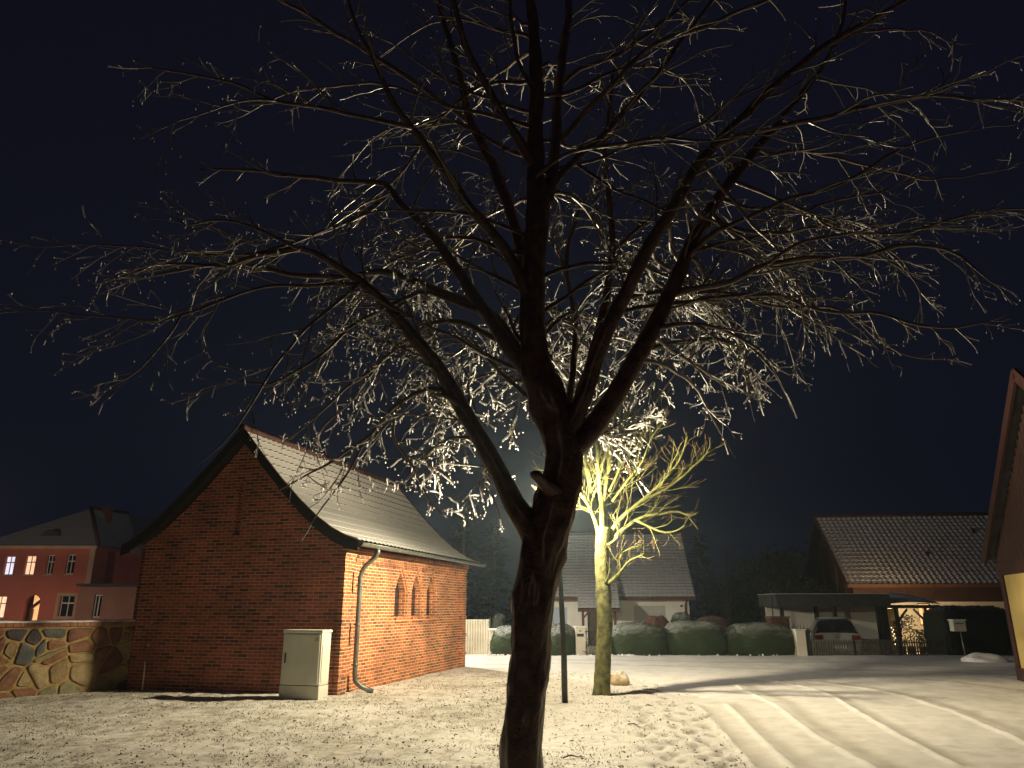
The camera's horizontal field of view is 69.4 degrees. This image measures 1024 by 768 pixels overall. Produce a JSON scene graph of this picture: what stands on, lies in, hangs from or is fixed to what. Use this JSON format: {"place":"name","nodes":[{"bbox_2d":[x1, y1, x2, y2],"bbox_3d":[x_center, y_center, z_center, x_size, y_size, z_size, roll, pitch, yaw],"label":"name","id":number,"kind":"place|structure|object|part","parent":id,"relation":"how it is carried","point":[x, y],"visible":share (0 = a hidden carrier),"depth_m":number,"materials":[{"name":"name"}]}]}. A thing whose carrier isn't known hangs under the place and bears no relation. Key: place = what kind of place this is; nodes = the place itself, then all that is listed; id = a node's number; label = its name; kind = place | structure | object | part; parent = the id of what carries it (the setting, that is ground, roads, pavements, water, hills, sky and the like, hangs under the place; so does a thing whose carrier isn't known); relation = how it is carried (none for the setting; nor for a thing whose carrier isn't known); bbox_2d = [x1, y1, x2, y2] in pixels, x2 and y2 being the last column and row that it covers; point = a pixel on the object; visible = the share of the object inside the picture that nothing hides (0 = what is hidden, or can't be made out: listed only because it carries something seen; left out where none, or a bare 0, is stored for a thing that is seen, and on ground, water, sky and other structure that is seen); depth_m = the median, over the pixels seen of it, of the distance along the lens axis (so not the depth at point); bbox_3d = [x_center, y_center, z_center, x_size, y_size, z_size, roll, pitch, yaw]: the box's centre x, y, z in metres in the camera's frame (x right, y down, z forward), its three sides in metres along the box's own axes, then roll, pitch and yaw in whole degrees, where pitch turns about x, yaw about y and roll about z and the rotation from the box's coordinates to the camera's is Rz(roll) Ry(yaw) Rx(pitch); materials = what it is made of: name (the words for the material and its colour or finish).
{"place":"outdoors","nodes":[
{"label":"outdoors","id":0,"kind":"place"},
{"bbox_2d":[0,620,944,767],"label":"ground","id":1,"kind":"structure","parent":0,"point":[678,716],"depth_m":10.20,"materials":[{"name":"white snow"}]},
{"bbox_2d":[0,619,135,698],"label":"stone wall","id":2,"kind":"structure","parent":1,"relation":"on","point":[42,657],"depth_m":14.47,"materials":[{"name":"stone"}]},
{"bbox_2d":[0,506,155,620],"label":"pink house","id":3,"kind":"structure","parent":1,"relation":"on","point":[62,568],"depth_m":53.64,"materials":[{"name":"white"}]},
{"bbox_2d":[0,596,6,618],"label":"window","id":4,"kind":"structure","parent":3,"relation":"in","point":[3,599],"depth_m":52.86,"materials":[{"name":"yellow glass"}]},
{"bbox_2d":[0,556,15,575],"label":"window","id":5,"kind":"structure","parent":3,"relation":"in","point":[10,560],"depth_m":53.66,"materials":[{"name":"white glass"}]},
{"bbox_2d":[21,556,35,575],"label":"window","id":6,"kind":"structure","parent":3,"relation":"in","point":[30,564],"depth_m":53.64,"materials":[{"name":"white"}]},
{"bbox_2d":[43,555,54,575],"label":"window","id":7,"kind":"structure","parent":3,"relation":"in","point":[51,557],"depth_m":53.64,"materials":[{"name":"black glass"}]},
{"bbox_2d":[56,596,74,618],"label":"window","id":8,"kind":"structure","parent":3,"relation":"in","point":[67,603],"depth_m":52.84,"materials":[{"name":"black glass"}]},
{"bbox_2d":[63,555,75,574],"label":"window","id":9,"kind":"structure","parent":3,"relation":"in","point":[71,558],"depth_m":53.68,"materials":[{"name":"black glass"}]},
{"bbox_2d":[92,595,102,617],"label":"window","id":10,"kind":"structure","parent":3,"relation":"in","point":[98,600],"depth_m":51.69,"materials":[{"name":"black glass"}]},
{"bbox_2d":[141,661,145,691],"bbox_3d":[-7.330,5.867,14.693,0.040,0.661,0.026,0,-17,0],"label":"marker stake","id":11,"kind":"object","parent":1,"relation":"on","point":[143,676],"visible":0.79,"depth_m":14.70,"materials":[{"name":"grey metal"}]},
{"bbox_2d":[120,424,485,694],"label":"brick chapel","id":12,"kind":"structure","parent":1,"relation":"on","point":[234,580],"depth_m":15.47,"materials":[{"name":"red brick"}]},
{"bbox_2d":[394,582,407,621],"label":"window","id":13,"kind":"structure","parent":12,"relation":"in","point":[396,608],"depth_m":17.44,"materials":[{"name":"brown glass"}]},
{"bbox_2d":[411,584,423,621],"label":"window","id":14,"kind":"structure","parent":12,"relation":"in","point":[413,618],"depth_m":18.36,"materials":[{"name":"orange glass"}]},
{"bbox_2d":[426,587,437,620],"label":"window","id":15,"kind":"structure","parent":12,"relation":"in","point":[428,618],"depth_m":19.25,"materials":[{"name":"orange glass"}]},
{"bbox_2d":[278,629,332,699],"bbox_3d":[-3.812,5.212,13.629,0.824,1.300,0.396,-4,-17,14],"label":"utility cabinet","id":16,"kind":"object","parent":1,"relation":"on","point":[305,664],"visible":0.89,"depth_m":13.48,"materials":[{"name":"grey plastic"}]},
{"bbox_3d":[-3.855,5.021,13.497,0.730,0.850,0.030,-4,-17,14],"label":"door","id":17,"kind":"part","parent":16,"relation":"part of","materials":[{"name":"grey plastic"}]},
{"bbox_2d":[0,672,787,767],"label":"fallen leaves","id":18,"kind":"object","parent":1,"relation":"on","point":[622,766],"visible":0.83,"depth_m":10.00,"materials":[{"name":"brown plant"}]},
{"bbox_2d":[447,493,495,626],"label":"conifer","id":19,"kind":"object","parent":1,"relation":"on","point":[463,529],"visible":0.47,"depth_m":42.99,"materials":[{"name":"green plant"}]},
{"bbox_2d":[465,618,490,653],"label":"corrugated gate","id":20,"kind":"structure","parent":1,"relation":"on","point":[477,637],"depth_m":26.53,"materials":[{"name":"paint"}]},
{"bbox_2d":[466,519,513,623],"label":"conifer","id":21,"kind":"object","parent":1,"relation":"on","point":[494,570],"visible":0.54,"depth_m":45.48,"materials":[{"name":"green plant"}]},
{"bbox_2d":[488,628,495,653],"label":"gate pillar","id":22,"kind":"structure","parent":1,"relation":"on","point":[491,630],"depth_m":26.26,"materials":[{"name":"white paint"}]},
{"bbox_2d":[488,624,510,654],"bbox_3d":[0.020,9.200,26.463,1.773,1.183,1.638,0,-17,0],"label":"yew hedge","id":23,"kind":"object","parent":1,"relation":"on","point":[500,643],"visible":0.41,"depth_m":25.87,"materials":[{"name":"green plant"}]},
{"bbox_2d":[491,613,507,627],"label":"garden shrub","id":24,"kind":"object","parent":1,"relation":"on","point":[499,620],"visible":0.28,"depth_m":29.14,"materials":[{"name":"green plant"}]},
{"bbox_2d":[0,0,1023,767],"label":"bare front tree","id":25,"kind":"object","parent":1,"relation":"on","point":[558,412],"visible":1,"depth_m":6.09,"materials":[{"name":"brown plant"}]},
{"bbox_2d":[558,572,567,702],"bbox_3d":[0.870,3.965,13.806,0.440,4.190,0.675,0,-17,0],"label":"street lamp","id":26,"kind":"object","parent":1,"relation":"on","point":[564,685],"visible":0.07,"depth_m":13.26,"materials":[{"name":"metal"}]},
{"bbox_2d":[551,622,575,655],"bbox_3d":[1.730,9.165,26.482,1.300,1.238,1.643,0,-17,0],"label":"yew hedge","id":27,"kind":"object","parent":1,"relation":"on","point":[570,640],"visible":0.54,"depth_m":25.84,"materials":[{"name":"green plant"}]},
{"bbox_2d":[562,754,583,757],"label":"fallen twig","id":28,"kind":"object","parent":1,"relation":"on","point":[570,755],"visible":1,"depth_m":8.27,"materials":[{"name":"wood"}]},
{"bbox_2d":[574,626,585,654],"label":"letterbox pillar","id":29,"kind":"structure","parent":1,"relation":"on","point":[580,639],"depth_m":25.96,"materials":[{"name":"white paint"}]},
{"bbox_2d":[580,625,594,650],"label":"potted shrub","id":30,"kind":"object","parent":1,"relation":"on","point":[589,639],"visible":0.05,"depth_m":31.11,"materials":[{"name":"plant"}]},
{"bbox_2d":[583,646,595,654],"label":"frosted plant","id":31,"kind":"object","parent":1,"relation":"on","point":[590,650],"visible":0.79,"depth_m":25.73,"materials":[{"name":"plant"}]},
{"bbox_2d":[585,630,596,650],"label":"garden gate","id":32,"kind":"structure","parent":1,"relation":"on","point":[586,631],"depth_m":26.27,"materials":[{"name":"metal"}]},
{"bbox_2d":[610,670,629,685],"bbox_3d":[2.302,6.348,15.913,0.448,0.362,0.409,0,-17,0],"label":"boulder","id":33,"kind":"object","parent":1,"relation":"on","point":[619,678],"visible":0.87,"depth_m":15.76,"materials":[{"name":"stone"}]},
{"bbox_2d":[528,328,723,695],"bbox_3d":[2.301,2.297,15.473,3.954,8.031,2.526,0,-17,0],"label":"bare pale tree","id":34,"kind":"object","parent":1,"relation":"on","point":[605,529],"visible":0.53,"depth_m":14.92,"materials":[{"name":"yellow plant"}]},
{"bbox_2d":[611,621,667,655],"bbox_3d":[4.496,9.147,26.492,2.240,1.266,1.649,0,-17,0],"label":"yew hedge","id":35,"kind":"object","parent":1,"relation":"on","point":[640,638],"visible":0.82,"depth_m":25.87,"materials":[{"name":"green plant"}]},
{"bbox_2d":[644,615,668,627],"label":"garden shrub","id":36,"kind":"object","parent":1,"relation":"on","point":[661,621],"visible":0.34,"depth_m":28.70,"materials":[{"name":"red plant"}]},
{"bbox_2d":[671,611,692,621],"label":"garden shrub","id":37,"kind":"object","parent":1,"relation":"on","point":[683,615],"visible":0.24,"depth_m":29.27,"materials":[{"name":"green plant"}]},
{"bbox_2d":[663,618,727,655],"bbox_3d":[6.522,9.103,26.507,2.386,1.368,1.640,0,-17,0],"label":"yew hedge","id":38,"kind":"object","parent":1,"relation":"on","point":[703,637],"visible":0.91,"depth_m":25.88,"materials":[{"name":"green plant"}]},
{"bbox_2d":[686,533,733,620],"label":"conifer","id":39,"kind":"object","parent":1,"relation":"on","point":[703,599],"visible":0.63,"depth_m":43.34,"materials":[{"name":"green plant"}]},
{"bbox_2d":[698,615,729,629],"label":"garden shrub","id":40,"kind":"object","parent":1,"relation":"on","point":[723,622],"visible":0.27,"depth_m":31.06,"materials":[{"name":"red plant"}]},
{"bbox_2d":[701,537,747,624],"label":"bare tree","id":41,"kind":"object","parent":1,"relation":"on","point":[727,609],"visible":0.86,"depth_m":42.26,"materials":[{"name":"brown plant"}]},
{"bbox_2d":[695,584,757,624],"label":"bare shrub","id":42,"kind":"object","parent":1,"relation":"on","point":[734,618],"visible":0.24,"depth_m":45.09,"materials":[{"name":"green plant"}]},
{"bbox_2d":[713,549,752,581],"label":"bare tree","id":43,"kind":"object","parent":1,"relation":"on","point":[737,566],"visible":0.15,"depth_m":50.24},
{"bbox_2d":[724,621,794,655],"bbox_3d":[8.835,9.140,26.483,2.768,1.270,1.608,0,-17,0],"label":"yew hedge","id":44,"kind":"object","parent":1,"relation":"on","point":[766,638],"visible":0.81,"depth_m":25.85,"materials":[{"name":"green plant"}]},
{"bbox_2d":[764,616,789,626],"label":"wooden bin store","id":45,"kind":"structure","parent":1,"relation":"on","point":[781,620],"depth_m":29.07,"materials":[{"name":"brown wood"}]},
{"bbox_2d":[727,544,838,622],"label":"evergreen tree","id":46,"kind":"object","parent":1,"relation":"on","point":[768,577],"visible":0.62,"depth_m":41.15,"materials":[{"name":"green plant"}]},
{"bbox_2d":[790,629,807,655],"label":"gate pillar","id":47,"kind":"structure","parent":1,"relation":"on","point":[799,635],"depth_m":25.75,"materials":[{"name":"white paint"}]},
{"bbox_2d":[783,621,816,643],"bbox_3d":[10.708,9.464,27.414,1.513,1.336,1.210,0,-17,0],"label":"twiggy plant","id":48,"kind":"object","parent":1,"relation":"on","point":[792,627],"visible":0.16,"depth_m":27.50,"materials":[{"name":"brown plant"}]},
{"bbox_2d":[805,629,809,655],"bbox_3d":[10.329,9.039,25.830,0.179,0.927,0.080,0,-17,0],"label":"gate post","id":49,"kind":"object","parent":1,"relation":"on","point":[807,632],"visible":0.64,"depth_m":25.82,"materials":[{"name":"grey wood"}]},
{"bbox_2d":[757,593,891,653],"bbox_3d":[14.241,10.673,32.789,5.686,2.620,2.550,0,-17,0],"label":"carport","id":50,"kind":"object","parent":1,"relation":"on","point":[857,610],"visible":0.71,"depth_m":32.85,"materials":[{"name":"grey wood"}]},
{"bbox_2d":[808,637,853,655],"bbox_3d":[11.128,9.158,25.763,1.553,0.660,0.080,0,-17,0],"label":"picket fence","id":51,"kind":"object","parent":1,"relation":"on","point":[837,652],"visible":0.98,"depth_m":25.73,"materials":[{"name":"paint"}]},
{"bbox_2d":[803,617,862,653],"bbox_3d":[13.548,10.677,31.314,2.160,1.580,4.580,-5,-18,16],"label":"parked car","id":52,"kind":"object","parent":1,"relation":"on","point":[834,628],"visible":0.42,"depth_m":29.56,"materials":[{"name":"silver metal"}]},
{"bbox_3d":[12.672,10.186,31.125,0.286,0.510,2.610,-5,-18,16],"label":"side window","id":53,"kind":"part","parent":52,"relation":"part of","materials":[{"name":"grey glass"}]},
{"bbox_3d":[13.001,9.768,29.720,1.560,0.530,0.480,-5,-18,16],"label":"rear window","id":54,"kind":"part","parent":52,"relation":"part of","materials":[{"name":"black glass"}]},
{"bbox_2d":[852,637,898,654],"bbox_3d":[12.691,9.158,25.763,1.553,0.660,0.080,0,-17,0],"label":"picket fence","id":55,"kind":"object","parent":1,"relation":"on","point":[878,651],"visible":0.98,"depth_m":25.73,"materials":[{"name":"paint"}]},
{"bbox_2d":[875,607,886,653],"bbox_3d":[15.886,10.515,31.798,0.219,2.350,0.240,0,-17,0],"label":"post","id":56,"kind":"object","parent":1,"relation":"on","point":[880,623],"depth_m":31.75,"materials":[{"name":"brown wood"}]},
{"bbox_2d":[890,620,907,650],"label":"potted plant","id":57,"kind":"object","parent":1,"relation":"on","point":[901,624],"visible":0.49,"depth_m":34.32,"materials":[{"name":"green plant"}]},
{"bbox_2d":[899,614,919,653],"bbox_3d":[18.486,11.595,34.339,0.930,1.750,0.812,-13,-21,37],"label":"potted plant","id":58,"kind":"object","parent":1,"relation":"on","point":[908,618],"visible":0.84,"depth_m":34.33,"materials":[{"name":"green plant"}]},
{"bbox_2d":[887,593,939,653],"bbox_3d":[18.321,11.238,34.834,2.400,2.722,2.790,0,-17,0],"label":"lit porch","id":59,"kind":"object","parent":1,"relation":"on","point":[893,614],"visible":0.66,"depth_m":33.86,"materials":[{"name":"brown wood"}]},
{"bbox_2d":[913,629,926,653],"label":"potted plant","id":60,"kind":"object","parent":1,"relation":"on","point":[918,632],"visible":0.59,"depth_m":34.22,"materials":[{"name":"green plant"}]},
{"bbox_2d":[897,637,943,655],"bbox_3d":[14.254,9.158,25.763,1.553,0.660,0.080,0,-17,0],"label":"picket fence","id":61,"kind":"object","parent":1,"relation":"on","point":[923,651],"visible":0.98,"depth_m":25.73,"materials":[{"name":"paint"}]},
{"bbox_2d":[922,604,1012,655],"bbox_3d":[16.447,8.868,26.577,2.802,1.852,1.743,0,-17,0],"label":"garden hedge","id":62,"kind":"object","parent":1,"relation":"on","point":[987,628],"visible":0.77,"depth_m":25.88,"materials":[{"name":"green plant"}]},
{"bbox_2d":[0,0,1023,620],"label":"sky","id":63,"kind":"structure","parent":0,"point":[925,438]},
{"bbox_2d":[552,531,695,650],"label":"white house","id":64,"kind":"structure","parent":0,"point":[660,585],"depth_m":37.50,"materials":[{"name":"paint"}]},
{"bbox_2d":[552,606,567,623],"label":"window","id":65,"kind":"structure","parent":64,"relation":"in","point":[556,617],"depth_m":37.06,"materials":[{"name":"white glass"}]},
{"bbox_2d":[587,612,596,649],"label":"door","id":66,"kind":"structure","parent":64,"relation":"in","point":[591,616],"depth_m":36.76,"materials":[{"name":"metal"}]},
{"bbox_2d":[634,606,665,622],"bbox_3d":[6.811,11.527,36.479,1.550,1.118,0.015,-2,-17,6],"label":"window","id":67,"kind":"structure","parent":64,"relation":"in","point":[638,610],"depth_m":36.55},
{"bbox_2d":[459,655,1023,767],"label":"road","id":68,"kind":"structure","parent":0,"point":[878,711],"depth_m":12.81,"materials":[{"name":"white snow"}]},
{"bbox_2d":[485,654,777,655],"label":"snow lumps","id":69,"kind":"object","parent":68,"relation":"on","point":[591,654],"visible":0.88,"depth_m":25.54,"materials":[{"name":"white snow"}]},
{"bbox_2d":[961,652,1009,662],"bbox_3d":[14.611,8.508,22.741,1.399,0.464,0.934,0,-17,0],"label":"snow pile","id":70,"kind":"object","parent":68,"relation":"on","point":[983,657],"visible":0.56,"depth_m":22.51,"materials":[{"name":"white snow"}]},
{"bbox_2d":[947,619,966,655],"bbox_3d":[14.046,8.073,23.163,0.440,1.335,0.290,0,-17,0],"label":"newspaper box","id":71,"kind":"object","parent":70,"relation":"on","point":[957,625],"visible":0.95,"depth_m":23.20,"materials":[{"name":"metal"}]},
{"bbox_2d":[981,368,1023,681],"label":"half timbered barn","id":72,"kind":"structure","parent":68,"relation":"on","point":[1003,545],"depth_m":16.39,"materials":[{"name":"wood"}]},
{"bbox_2d":[803,512,1004,648],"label":"timber gabled house","id":73,"kind":"structure","parent":0,"point":[935,557],"depth_m":40.22,"materials":[{"name":"white paint"}]},
{"bbox_2d":[917,603,930,625],"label":"window","id":74,"kind":"structure","parent":73,"relation":"in","point":[919,609],"depth_m":38.00,"materials":[{"name":"yellow"}]}
]}

